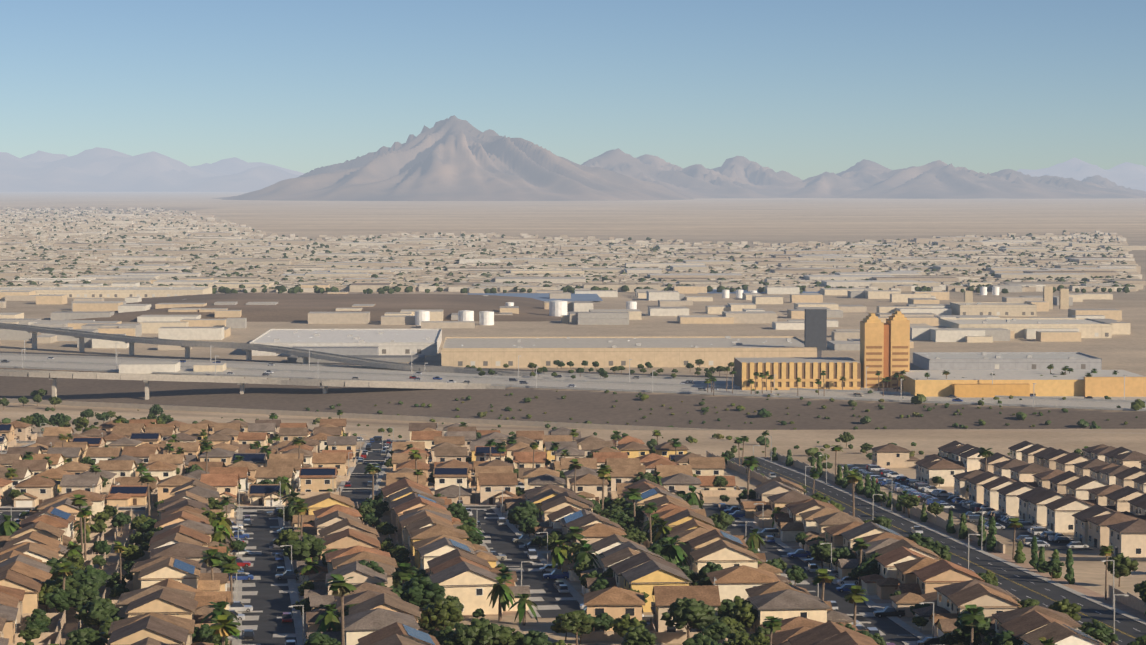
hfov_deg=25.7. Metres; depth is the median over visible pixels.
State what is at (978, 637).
tree
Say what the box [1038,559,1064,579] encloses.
tree
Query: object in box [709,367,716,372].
tree
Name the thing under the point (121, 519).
tree
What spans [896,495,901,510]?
cypress
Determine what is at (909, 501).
tree
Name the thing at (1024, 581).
streets
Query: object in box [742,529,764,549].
palm
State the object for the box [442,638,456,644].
tree
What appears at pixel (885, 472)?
car
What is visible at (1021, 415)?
bush
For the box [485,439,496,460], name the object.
palm
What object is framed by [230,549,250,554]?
car
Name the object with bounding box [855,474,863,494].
cypress
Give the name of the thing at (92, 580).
tree
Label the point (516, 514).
tree
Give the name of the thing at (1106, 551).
palm
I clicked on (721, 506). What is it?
car
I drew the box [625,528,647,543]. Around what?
tree
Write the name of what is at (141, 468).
palm
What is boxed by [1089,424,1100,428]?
bush
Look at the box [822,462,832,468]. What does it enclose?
tree
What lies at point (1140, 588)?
tree
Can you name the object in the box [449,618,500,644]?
tree
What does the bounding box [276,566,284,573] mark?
car
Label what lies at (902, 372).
palm
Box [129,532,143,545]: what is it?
tree
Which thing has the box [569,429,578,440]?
palm
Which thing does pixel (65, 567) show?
palm
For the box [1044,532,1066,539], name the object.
car
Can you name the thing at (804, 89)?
sky
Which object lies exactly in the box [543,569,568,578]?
car
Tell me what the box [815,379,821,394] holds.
palm
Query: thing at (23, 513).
tree
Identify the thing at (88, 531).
palm
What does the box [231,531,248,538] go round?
car
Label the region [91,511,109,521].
tree
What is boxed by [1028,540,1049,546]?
car
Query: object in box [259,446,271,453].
palm
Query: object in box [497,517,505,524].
car
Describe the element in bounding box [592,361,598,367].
tree
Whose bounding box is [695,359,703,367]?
tree
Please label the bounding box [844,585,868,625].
palm
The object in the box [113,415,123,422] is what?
palm
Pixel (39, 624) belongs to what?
tree
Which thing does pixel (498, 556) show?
car
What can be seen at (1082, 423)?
bush
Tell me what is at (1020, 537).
car
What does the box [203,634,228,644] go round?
tree
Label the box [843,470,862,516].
palm
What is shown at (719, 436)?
bush
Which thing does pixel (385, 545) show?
tree
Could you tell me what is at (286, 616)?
car
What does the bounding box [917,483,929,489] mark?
car
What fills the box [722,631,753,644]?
tree
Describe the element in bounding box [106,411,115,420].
tree
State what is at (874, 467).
car
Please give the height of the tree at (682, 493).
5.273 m
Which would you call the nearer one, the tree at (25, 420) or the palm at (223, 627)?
the palm at (223, 627)
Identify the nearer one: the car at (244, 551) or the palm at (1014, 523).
the palm at (1014, 523)
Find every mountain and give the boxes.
[0,147,1145,191]
[213,115,692,200]
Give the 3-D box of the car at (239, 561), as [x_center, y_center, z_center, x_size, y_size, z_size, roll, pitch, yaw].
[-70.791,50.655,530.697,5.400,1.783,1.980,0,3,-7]
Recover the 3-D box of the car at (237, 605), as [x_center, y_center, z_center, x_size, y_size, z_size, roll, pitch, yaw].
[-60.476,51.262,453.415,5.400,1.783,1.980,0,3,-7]
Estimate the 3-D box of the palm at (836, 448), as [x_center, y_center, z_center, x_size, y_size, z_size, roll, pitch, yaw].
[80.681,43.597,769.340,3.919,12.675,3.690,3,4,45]
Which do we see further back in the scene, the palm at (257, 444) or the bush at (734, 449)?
the bush at (734, 449)
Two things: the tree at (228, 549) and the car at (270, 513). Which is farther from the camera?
the car at (270, 513)
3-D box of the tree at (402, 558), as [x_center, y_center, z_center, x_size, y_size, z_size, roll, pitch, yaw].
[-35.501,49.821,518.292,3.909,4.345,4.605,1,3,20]
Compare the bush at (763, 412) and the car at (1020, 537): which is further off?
the bush at (763, 412)
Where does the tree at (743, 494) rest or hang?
on the ground
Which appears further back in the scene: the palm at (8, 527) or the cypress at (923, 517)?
the cypress at (923, 517)
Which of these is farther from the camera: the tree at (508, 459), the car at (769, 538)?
the tree at (508, 459)
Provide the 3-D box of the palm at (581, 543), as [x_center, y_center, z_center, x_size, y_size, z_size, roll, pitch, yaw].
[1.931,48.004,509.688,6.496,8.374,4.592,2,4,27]
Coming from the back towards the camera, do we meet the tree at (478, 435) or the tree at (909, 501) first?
the tree at (478, 435)
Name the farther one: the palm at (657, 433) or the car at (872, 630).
the palm at (657, 433)
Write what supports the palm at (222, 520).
on the ground
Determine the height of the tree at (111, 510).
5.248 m
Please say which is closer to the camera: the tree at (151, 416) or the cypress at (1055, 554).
the cypress at (1055, 554)
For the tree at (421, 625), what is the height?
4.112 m
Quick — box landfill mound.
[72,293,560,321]
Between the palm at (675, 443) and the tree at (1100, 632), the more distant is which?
the palm at (675, 443)
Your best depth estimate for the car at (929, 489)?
734.76 m
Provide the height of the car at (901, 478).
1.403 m
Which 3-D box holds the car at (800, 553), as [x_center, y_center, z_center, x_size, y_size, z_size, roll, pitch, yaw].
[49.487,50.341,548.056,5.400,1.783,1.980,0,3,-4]
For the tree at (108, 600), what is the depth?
449.25 m
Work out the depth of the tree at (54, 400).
1356.99 m
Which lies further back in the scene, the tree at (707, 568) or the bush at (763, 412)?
the bush at (763, 412)
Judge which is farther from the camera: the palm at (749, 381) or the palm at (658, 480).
the palm at (749, 381)
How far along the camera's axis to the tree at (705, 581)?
456.24 m
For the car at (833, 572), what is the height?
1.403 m
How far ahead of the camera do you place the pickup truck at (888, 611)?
443.81 m
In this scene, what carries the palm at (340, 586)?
on the ground
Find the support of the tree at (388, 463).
on the ground
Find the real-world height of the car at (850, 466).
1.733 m
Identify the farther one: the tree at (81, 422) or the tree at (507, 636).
the tree at (81, 422)
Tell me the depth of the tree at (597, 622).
408.82 m
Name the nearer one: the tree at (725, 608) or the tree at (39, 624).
the tree at (39, 624)
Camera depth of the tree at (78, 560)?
502.82 m
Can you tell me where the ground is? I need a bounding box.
[0,192,1145,644]
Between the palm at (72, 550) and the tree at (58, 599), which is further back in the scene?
the palm at (72, 550)
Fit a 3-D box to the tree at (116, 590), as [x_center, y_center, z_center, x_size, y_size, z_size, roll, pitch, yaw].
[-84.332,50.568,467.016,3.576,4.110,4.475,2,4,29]
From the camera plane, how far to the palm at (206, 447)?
735.79 m
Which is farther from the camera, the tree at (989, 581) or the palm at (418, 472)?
the palm at (418, 472)
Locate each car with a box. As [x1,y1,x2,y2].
[228,571,253,580]
[228,610,244,619]
[229,601,252,611]
[230,522,242,528]
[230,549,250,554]
[231,528,243,532]
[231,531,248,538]
[236,558,250,566]
[243,519,250,525]
[243,629,253,639]
[267,508,279,515]
[275,553,282,560]
[275,570,297,579]
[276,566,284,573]
[277,527,293,532]
[282,612,292,622]
[285,640,295,644]
[345,481,350,486]
[369,436,381,440]
[490,551,506,559]
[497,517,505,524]
[512,534,534,542]
[516,482,523,487]
[523,541,543,547]
[527,549,537,559]
[539,564,561,571]
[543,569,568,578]
[554,580,563,588]
[557,584,568,592]
[718,503,726,509]
[724,506,740,513]
[729,510,744,516]
[757,528,778,535]
[765,535,774,542]
[768,473,775,477]
[787,549,810,557]
[804,558,822,563]
[807,564,817,571]
[827,569,837,576]
[831,601,837,609]
[836,584,856,591]
[837,576,858,583]
[843,465,857,469]
[856,624,865,629]
[866,627,879,634]
[869,465,884,470]
[870,475,880,480]
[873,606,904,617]
[877,478,893,483]
[881,480,897,485]
[883,470,893,475]
[884,482,895,486]
[886,472,903,477]
[890,483,907,489]
[897,476,910,480]
[898,487,916,492]
[909,480,920,485]
[911,526,922,533]
[916,637,945,644]
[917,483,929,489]
[919,495,932,501]
[923,486,941,491]
[926,498,945,504]
[934,490,953,496]
[939,503,953,508]
[947,495,958,500]
[951,497,965,502]
[959,511,974,517]
[967,515,988,522]
[969,503,982,509]
[974,505,994,512]
[980,507,999,514]
[986,523,1004,528]
[993,513,1007,518]
[1003,517,1015,522]
[1016,535,1031,540]
[1018,521,1036,528]
[1023,538,1046,544]
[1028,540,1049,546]
[1032,527,1049,534]
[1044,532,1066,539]
[1048,533,1072,541]
[1053,536,1073,542]
[1067,541,1088,548]
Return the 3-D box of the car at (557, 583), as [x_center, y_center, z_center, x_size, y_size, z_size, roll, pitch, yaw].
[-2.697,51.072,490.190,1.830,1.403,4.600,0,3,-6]
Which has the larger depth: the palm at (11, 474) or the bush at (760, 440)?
the bush at (760, 440)
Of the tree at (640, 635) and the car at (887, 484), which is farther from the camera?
the car at (887, 484)
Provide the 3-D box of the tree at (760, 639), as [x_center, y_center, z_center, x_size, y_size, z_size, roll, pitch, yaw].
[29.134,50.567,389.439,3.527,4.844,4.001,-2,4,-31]
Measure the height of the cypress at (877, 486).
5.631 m
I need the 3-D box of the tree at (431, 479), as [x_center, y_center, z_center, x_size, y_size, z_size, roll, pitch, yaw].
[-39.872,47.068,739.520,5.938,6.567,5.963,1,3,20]
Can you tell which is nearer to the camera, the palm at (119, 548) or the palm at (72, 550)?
the palm at (119, 548)
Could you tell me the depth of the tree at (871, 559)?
496.52 m
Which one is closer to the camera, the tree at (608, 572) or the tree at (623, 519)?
the tree at (608, 572)
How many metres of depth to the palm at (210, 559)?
467.66 m
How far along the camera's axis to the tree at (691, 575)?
471.78 m
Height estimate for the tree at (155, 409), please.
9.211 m
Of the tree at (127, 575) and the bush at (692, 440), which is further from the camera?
the bush at (692, 440)
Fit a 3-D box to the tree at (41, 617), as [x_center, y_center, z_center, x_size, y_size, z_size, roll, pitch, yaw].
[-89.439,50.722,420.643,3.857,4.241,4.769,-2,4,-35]
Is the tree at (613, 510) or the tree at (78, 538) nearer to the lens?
the tree at (78, 538)
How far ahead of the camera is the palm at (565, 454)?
789.45 m
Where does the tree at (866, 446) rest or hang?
on the ground
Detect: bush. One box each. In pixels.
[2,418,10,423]
[477,412,485,416]
[640,394,648,399]
[646,439,656,446]
[688,438,697,442]
[716,433,723,438]
[731,446,737,452]
[756,436,769,444]
[757,408,769,416]
[805,448,816,455]
[848,400,856,405]
[860,416,870,423]
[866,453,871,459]
[911,394,925,403]
[1016,411,1026,419]
[1077,419,1088,427]
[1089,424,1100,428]
[1130,399,1145,409]
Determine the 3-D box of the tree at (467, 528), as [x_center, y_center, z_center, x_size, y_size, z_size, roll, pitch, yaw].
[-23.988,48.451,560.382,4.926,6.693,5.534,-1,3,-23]
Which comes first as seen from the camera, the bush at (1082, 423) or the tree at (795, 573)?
the tree at (795, 573)
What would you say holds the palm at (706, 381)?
on the ground
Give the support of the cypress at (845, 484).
on the ground
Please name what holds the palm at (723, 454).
on the ground
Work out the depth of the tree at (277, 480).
717.67 m
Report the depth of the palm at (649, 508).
545.91 m
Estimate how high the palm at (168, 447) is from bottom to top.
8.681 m
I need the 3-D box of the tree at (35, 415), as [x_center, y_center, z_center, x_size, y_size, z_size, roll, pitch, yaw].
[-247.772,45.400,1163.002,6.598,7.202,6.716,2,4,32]
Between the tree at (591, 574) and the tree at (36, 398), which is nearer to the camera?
the tree at (591, 574)
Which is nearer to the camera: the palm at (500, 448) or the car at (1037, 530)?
the car at (1037, 530)
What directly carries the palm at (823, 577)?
on the ground
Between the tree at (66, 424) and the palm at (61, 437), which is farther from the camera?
the tree at (66, 424)
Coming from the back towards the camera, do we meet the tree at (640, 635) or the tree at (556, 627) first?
the tree at (556, 627)
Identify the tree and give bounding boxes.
[0,397,9,409]
[8,489,24,497]
[16,418,31,423]
[17,640,33,644]
[18,396,28,406]
[18,627,41,640]
[19,511,28,517]
[20,416,36,425]
[24,619,48,631]
[25,613,51,627]
[30,413,43,417]
[31,609,45,616]
[32,395,41,405]
[32,415,48,431]
[36,388,47,399]
[39,582,56,612]
[43,587,75,612]
[45,577,80,591]
[46,557,74,579]
[48,396,61,406]
[49,413,67,426]
[61,421,70,426]
[65,565,110,585]
[65,570,101,589]
[65,628,101,644]
[67,543,82,554]
[67,555,84,566]
[67,584,99,607]
[71,562,84,570]
[74,598,119,631]
[75,416,88,431]
[76,533,90,542]
[79,456,94,464]
[80,409,96,419]
[83,425,98,431]
[90,521,106,532]
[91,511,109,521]
[92,540,111,553]
[92,555,106,568]
[96,412,109,422]
[99,616,118,638]
[102,477,110,486]
[103,505,117,516]
[104,598,114,605]
[105,572,125,587]
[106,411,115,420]
[109,584,129,596]
[111,512,130,534]
[121,544,144,560]
[122,560,131,565]
[123,561,134,572]
[124,569,132,580]
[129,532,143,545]
[130,514,151,532]
[138,519,157,532]
[139,542,149,550]
[143,527,162,541]
[147,413,156,418]
[149,404,163,415]
[155,418,165,423]
[157,413,170,422]
[185,464,202,473]
[192,624,214,642]
[201,510,218,524]
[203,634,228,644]
[208,497,224,510]
[213,543,230,553]
[213,552,236,567]
[230,540,246,550]
[257,479,273,483]
[273,476,289,483]
[273,529,298,548]
[276,504,297,526]
[283,534,326,560]
[293,600,302,614]
[298,581,314,595]
[299,598,311,612]
[304,632,340,644]
[321,549,336,565]
[335,603,358,618]
[358,504,375,519]
[359,560,384,573]
[362,499,375,508]
[363,512,377,522]
[366,495,380,499]
[367,517,379,526]
[373,499,388,512]
[375,509,382,517]
[375,522,394,534]
[378,541,394,551]
[384,459,392,471]
[388,544,397,552]
[390,545,409,557]
[390,581,401,589]
[391,588,407,601]
[392,572,415,587]
[394,554,410,562]
[401,576,445,612]
[416,569,427,576]
[418,616,434,630]
[420,600,463,629]
[427,472,434,482]
[428,630,435,635]
[433,626,454,644]
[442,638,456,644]
[444,595,463,609]
[446,502,469,520]
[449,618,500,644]
[456,524,476,532]
[463,517,476,526]
[467,531,484,544]
[472,608,485,617]
[476,432,481,438]
[488,369,495,374]
[492,625,525,644]
[495,563,505,567]
[505,457,512,462]
[507,501,543,533]
[513,469,518,481]
[516,487,524,495]
[518,517,539,536]
[519,630,551,644]
[527,362,536,371]
[532,536,542,548]
[535,367,542,374]
[541,532,565,549]
[550,614,571,640]
[550,640,571,644]
[556,470,564,478]
[560,610,594,644]
[568,542,581,552]
[573,561,594,577]
[573,610,601,643]
[576,368,583,372]
[579,570,609,587]
[590,499,601,513]
[590,579,609,591]
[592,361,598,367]
[594,612,613,630]
[599,370,607,376]
[599,497,612,508]
[600,505,628,517]
[603,568,612,576]
[609,498,628,508]
[609,613,647,636]
[610,366,619,374]
[610,511,634,527]
[621,625,656,644]
[622,535,634,540]
[623,524,640,534]
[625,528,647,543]
[627,506,643,521]
[629,589,648,602]
[631,472,656,482]
[633,521,642,526]
[647,534,660,541]
[648,543,671,562]
[649,445,654,453]
[652,537,673,546]
[660,597,716,638]
[675,491,687,497]
[676,565,697,584]
[682,633,714,644]
[685,363,693,367]
[692,577,712,585]
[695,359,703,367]
[696,562,722,580]
[699,621,729,641]
[708,511,734,527]
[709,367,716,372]
[711,641,722,644]
[712,476,727,489]
[712,521,726,530]
[715,600,735,619]
[716,366,723,375]
[719,495,729,501]
[719,616,745,633]
[721,596,749,604]
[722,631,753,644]
[725,450,734,458]
[729,602,756,628]
[736,489,755,501]
[747,548,758,552]
[750,626,775,638]
[750,633,769,644]
[764,559,782,569]
[772,558,786,570]
[785,565,807,585]
[795,532,807,548]
[809,536,824,540]
[809,541,833,568]
[810,492,830,503]
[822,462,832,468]
[828,546,856,566]
[830,500,844,511]
[838,432,853,446]
[838,623,855,630]
[848,568,858,578]
[853,561,879,576]
[856,630,870,636]
[860,443,873,453]
[862,552,881,568]
[869,633,886,644]
[871,516,891,528]
[874,491,887,505]
[890,590,900,595]
[898,494,919,517]
[905,532,933,547]
[910,602,930,614]
[912,616,928,626]
[925,540,951,555]
[927,502,943,514]
[932,476,943,486]
[938,553,950,561]
[939,633,958,644]
[951,609,991,642]
[963,639,977,644]
[975,629,995,643]
[976,573,986,579]
[982,577,997,585]
[982,630,1022,644]
[985,570,997,581]
[1000,641,1012,644]
[1018,599,1037,608]
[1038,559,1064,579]
[1048,599,1080,620]
[1078,619,1108,633]
[1085,623,1118,644]
[1104,553,1138,586]
[1127,635,1145,644]
[1134,580,1145,602]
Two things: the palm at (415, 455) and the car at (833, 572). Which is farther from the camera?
the palm at (415, 455)
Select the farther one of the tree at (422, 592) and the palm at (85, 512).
the palm at (85, 512)
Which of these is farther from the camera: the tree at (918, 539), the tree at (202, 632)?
the tree at (918, 539)
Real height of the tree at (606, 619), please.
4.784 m
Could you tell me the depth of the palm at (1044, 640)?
351.92 m
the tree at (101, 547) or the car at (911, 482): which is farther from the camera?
the car at (911, 482)
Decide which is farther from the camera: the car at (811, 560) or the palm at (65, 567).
the car at (811, 560)
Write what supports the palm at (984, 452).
on the ground
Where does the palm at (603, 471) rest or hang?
on the ground
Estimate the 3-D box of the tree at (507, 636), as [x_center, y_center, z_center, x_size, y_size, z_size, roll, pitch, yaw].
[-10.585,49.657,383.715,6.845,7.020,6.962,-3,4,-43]
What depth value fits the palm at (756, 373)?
1353.29 m
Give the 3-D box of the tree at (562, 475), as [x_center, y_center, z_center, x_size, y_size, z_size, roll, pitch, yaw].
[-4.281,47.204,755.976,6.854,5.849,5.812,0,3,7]
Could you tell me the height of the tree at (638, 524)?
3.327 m
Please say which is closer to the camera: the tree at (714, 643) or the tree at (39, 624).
the tree at (714, 643)
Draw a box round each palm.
[0,514,18,535]
[5,468,17,479]
[22,451,34,459]
[43,456,52,463]
[53,562,75,612]
[57,434,66,446]
[63,541,82,557]
[70,494,87,548]
[70,517,97,537]
[76,506,94,559]
[89,465,101,473]
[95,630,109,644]
[111,541,127,583]
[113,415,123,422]
[136,463,147,484]
[138,472,155,517]
[163,444,174,453]
[168,435,182,441]
[175,447,184,453]
[199,429,206,436]
[199,436,210,443]
[199,442,213,473]
[199,549,222,579]
[200,601,239,637]
[209,614,240,644]
[211,511,233,538]
[211,525,233,547]
[219,496,230,517]
[219,555,240,604]
[233,455,243,462]
[252,441,261,452]
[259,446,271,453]
[268,413,277,419]
[272,434,279,451]
[278,477,293,504]
[280,492,304,506]
[291,437,306,458]
[292,499,307,527]
[294,503,309,539]
[296,558,319,581]
[315,603,344,631]
[325,574,356,644]
[364,463,380,499]
[391,563,415,586]
[408,450,421,469]
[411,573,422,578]
[413,469,423,482]
[459,422,467,426]
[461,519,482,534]
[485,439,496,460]
[486,575,514,620]
[494,443,505,459]
[497,567,512,583]
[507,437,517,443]
[508,593,537,625]
[529,442,538,467]
[550,441,560,460]
[550,539,574,569]
[560,449,569,457]
[564,527,585,541]
[568,459,581,491]
[568,539,588,563]
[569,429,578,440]
[573,544,600,567]
[596,465,611,510]
[611,431,621,447]
[623,488,641,523]
[623,502,632,512]
[641,502,657,545]
[641,514,662,533]
[651,519,671,543]
[652,430,661,444]
[653,471,661,485]
[663,535,689,566]
[670,438,681,453]
[682,485,702,508]
[704,378,710,392]
[711,377,716,395]
[719,452,729,464]
[724,366,730,390]
[729,370,736,392]
[734,437,742,464]
[740,436,748,465]
[741,457,758,498]
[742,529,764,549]
[743,456,760,472]
[747,379,753,393]
[753,372,758,393]
[758,372,764,393]
[762,430,768,458]
[762,616,782,644]
[765,371,768,390]
[767,375,773,392]
[770,507,783,526]
[795,377,801,395]
[809,471,820,493]
[812,569,835,601]
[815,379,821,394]
[821,371,825,395]
[830,444,842,483]
[840,376,845,389]
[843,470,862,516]
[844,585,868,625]
[851,538,871,585]
[852,469,859,491]
[875,370,880,389]
[881,378,887,395]
[893,372,899,391]
[899,370,905,391]
[899,376,904,395]
[899,490,907,512]
[958,604,986,644]
[977,447,993,471]
[1007,518,1022,559]
[1038,637,1057,644]
[1047,364,1053,372]
[1099,545,1114,599]
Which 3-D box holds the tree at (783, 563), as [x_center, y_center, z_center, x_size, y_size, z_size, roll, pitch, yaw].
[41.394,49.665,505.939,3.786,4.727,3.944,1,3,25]
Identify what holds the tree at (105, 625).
on the ground
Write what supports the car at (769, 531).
on the streets
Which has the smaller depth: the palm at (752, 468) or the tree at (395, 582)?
the tree at (395, 582)
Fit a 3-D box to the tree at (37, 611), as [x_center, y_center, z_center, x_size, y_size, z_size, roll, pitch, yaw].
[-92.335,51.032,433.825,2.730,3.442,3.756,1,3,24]
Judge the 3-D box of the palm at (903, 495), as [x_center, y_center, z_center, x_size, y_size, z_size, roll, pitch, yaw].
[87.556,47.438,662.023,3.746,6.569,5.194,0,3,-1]
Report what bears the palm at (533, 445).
on the ground
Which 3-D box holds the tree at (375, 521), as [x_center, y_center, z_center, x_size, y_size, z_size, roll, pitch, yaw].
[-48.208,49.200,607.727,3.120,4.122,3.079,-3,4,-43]
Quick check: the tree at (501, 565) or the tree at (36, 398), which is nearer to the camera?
the tree at (501, 565)
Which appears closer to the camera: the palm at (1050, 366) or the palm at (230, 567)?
the palm at (230, 567)
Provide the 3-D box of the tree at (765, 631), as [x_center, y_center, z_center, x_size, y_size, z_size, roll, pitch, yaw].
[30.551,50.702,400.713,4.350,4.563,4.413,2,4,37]
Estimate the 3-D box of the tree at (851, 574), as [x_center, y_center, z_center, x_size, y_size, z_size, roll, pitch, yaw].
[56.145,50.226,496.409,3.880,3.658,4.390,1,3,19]
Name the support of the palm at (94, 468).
on the ground
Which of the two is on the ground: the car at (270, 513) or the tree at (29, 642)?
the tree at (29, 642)
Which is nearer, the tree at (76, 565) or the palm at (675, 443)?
the tree at (76, 565)
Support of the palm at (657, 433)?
on the ground
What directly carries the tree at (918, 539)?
on the ground
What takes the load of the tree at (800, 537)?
on the ground
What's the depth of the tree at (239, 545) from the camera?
553.65 m
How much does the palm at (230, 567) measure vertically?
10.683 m
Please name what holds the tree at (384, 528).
on the ground
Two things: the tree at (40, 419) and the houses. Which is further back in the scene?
the tree at (40, 419)
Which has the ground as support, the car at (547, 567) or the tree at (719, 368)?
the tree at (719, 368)
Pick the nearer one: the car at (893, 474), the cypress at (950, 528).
the cypress at (950, 528)
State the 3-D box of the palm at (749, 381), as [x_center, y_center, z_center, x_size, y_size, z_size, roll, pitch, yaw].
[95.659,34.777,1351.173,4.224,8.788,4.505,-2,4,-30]
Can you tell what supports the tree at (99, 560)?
on the ground
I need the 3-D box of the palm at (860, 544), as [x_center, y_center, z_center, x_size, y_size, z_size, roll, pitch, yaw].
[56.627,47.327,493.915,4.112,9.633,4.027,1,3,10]
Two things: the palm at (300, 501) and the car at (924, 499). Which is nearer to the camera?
the palm at (300, 501)
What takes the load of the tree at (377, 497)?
on the ground
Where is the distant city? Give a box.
[0,207,1145,293]
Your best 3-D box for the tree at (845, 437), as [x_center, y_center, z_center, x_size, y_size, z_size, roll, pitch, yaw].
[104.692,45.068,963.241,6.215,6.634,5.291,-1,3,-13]
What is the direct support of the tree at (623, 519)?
on the ground
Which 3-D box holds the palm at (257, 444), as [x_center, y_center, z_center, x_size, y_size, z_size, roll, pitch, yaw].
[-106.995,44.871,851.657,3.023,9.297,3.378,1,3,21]
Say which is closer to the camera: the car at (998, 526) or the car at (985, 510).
the car at (998, 526)
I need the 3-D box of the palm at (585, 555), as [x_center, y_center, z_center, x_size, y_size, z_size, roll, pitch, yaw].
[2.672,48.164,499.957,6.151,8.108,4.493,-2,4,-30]
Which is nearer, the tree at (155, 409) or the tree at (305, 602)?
the tree at (305, 602)
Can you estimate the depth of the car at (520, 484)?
751.69 m
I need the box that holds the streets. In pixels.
[0,423,1145,644]
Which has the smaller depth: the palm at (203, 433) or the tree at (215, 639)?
the tree at (215, 639)
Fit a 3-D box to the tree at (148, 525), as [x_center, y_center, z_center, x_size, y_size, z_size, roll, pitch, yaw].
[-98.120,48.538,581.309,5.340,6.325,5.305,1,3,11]
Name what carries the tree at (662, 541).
on the ground
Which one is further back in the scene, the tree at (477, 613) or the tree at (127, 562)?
the tree at (127, 562)
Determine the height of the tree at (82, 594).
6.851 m
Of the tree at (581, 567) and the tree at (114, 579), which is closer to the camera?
the tree at (114, 579)
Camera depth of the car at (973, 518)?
634.32 m
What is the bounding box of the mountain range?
[581,148,1145,198]
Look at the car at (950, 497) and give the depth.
702.66 m
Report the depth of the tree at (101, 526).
596.84 m
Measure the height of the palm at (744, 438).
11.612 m
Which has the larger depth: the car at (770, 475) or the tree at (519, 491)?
the car at (770, 475)
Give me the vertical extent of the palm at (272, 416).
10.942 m
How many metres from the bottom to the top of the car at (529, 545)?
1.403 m
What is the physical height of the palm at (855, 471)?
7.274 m
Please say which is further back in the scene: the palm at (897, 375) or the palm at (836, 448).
the palm at (897, 375)
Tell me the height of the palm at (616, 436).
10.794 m
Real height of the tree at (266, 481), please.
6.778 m
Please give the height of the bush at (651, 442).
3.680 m
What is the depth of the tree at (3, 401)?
1348.70 m
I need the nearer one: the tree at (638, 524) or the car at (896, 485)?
the tree at (638, 524)
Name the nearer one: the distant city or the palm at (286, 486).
the palm at (286, 486)
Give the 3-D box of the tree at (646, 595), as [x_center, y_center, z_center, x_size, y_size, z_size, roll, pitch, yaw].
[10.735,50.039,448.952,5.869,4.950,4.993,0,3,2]
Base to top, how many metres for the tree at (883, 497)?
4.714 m
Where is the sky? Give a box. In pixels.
[0,0,1145,179]
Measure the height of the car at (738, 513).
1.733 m
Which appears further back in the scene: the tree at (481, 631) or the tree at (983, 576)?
the tree at (983, 576)
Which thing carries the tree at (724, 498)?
on the ground
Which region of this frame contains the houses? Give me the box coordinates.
[0,419,1145,644]
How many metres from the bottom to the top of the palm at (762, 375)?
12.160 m
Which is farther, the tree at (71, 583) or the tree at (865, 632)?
the tree at (71, 583)
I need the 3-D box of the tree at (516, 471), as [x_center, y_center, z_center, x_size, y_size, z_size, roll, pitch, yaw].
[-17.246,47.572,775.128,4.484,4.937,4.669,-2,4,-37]
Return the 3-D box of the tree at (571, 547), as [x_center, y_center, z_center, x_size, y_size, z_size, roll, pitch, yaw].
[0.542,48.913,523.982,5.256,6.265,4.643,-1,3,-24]
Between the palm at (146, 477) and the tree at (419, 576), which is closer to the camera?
the tree at (419, 576)
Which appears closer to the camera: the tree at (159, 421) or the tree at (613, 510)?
the tree at (613, 510)
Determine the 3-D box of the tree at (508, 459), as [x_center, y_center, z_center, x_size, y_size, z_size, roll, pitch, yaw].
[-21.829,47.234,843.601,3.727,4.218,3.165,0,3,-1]
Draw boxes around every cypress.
[772,447,777,460]
[785,449,792,465]
[810,456,814,471]
[816,455,822,476]
[835,465,842,485]
[842,464,849,488]
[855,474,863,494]
[864,474,870,497]
[870,476,875,499]
[872,484,880,501]
[886,492,893,506]
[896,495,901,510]
[920,503,927,521]
[946,510,955,533]
[958,513,967,538]
[977,515,986,545]
[986,516,996,550]
[1013,541,1025,562]
[1029,536,1037,568]
[1036,546,1045,572]
[1049,549,1061,577]
[1064,548,1074,583]
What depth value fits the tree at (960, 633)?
393.25 m
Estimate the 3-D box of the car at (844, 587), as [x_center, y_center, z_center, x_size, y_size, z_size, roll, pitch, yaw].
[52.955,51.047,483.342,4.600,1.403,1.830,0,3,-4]
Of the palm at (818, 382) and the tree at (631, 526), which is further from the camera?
the palm at (818, 382)
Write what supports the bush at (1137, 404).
on the ground
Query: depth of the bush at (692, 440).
993.73 m
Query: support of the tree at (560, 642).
on the ground
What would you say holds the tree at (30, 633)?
on the ground
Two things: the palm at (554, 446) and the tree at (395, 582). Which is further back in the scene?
the palm at (554, 446)
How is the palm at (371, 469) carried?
on the ground
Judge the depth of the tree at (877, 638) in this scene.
384.25 m
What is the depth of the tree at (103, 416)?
1192.89 m
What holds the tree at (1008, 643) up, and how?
on the ground
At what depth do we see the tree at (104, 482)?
721.21 m
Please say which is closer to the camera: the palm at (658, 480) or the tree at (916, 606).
the tree at (916, 606)
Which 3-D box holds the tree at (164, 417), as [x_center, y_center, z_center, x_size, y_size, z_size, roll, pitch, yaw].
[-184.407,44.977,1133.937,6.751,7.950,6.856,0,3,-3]
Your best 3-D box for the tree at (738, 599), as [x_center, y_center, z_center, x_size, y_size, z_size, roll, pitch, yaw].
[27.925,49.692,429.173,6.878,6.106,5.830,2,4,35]
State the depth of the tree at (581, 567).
496.14 m
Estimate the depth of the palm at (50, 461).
781.79 m
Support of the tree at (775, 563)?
on the ground
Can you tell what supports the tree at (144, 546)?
on the ground
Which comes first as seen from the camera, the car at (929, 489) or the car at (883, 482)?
the car at (929, 489)
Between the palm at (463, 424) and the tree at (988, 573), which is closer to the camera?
the tree at (988, 573)
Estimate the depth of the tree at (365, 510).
622.83 m

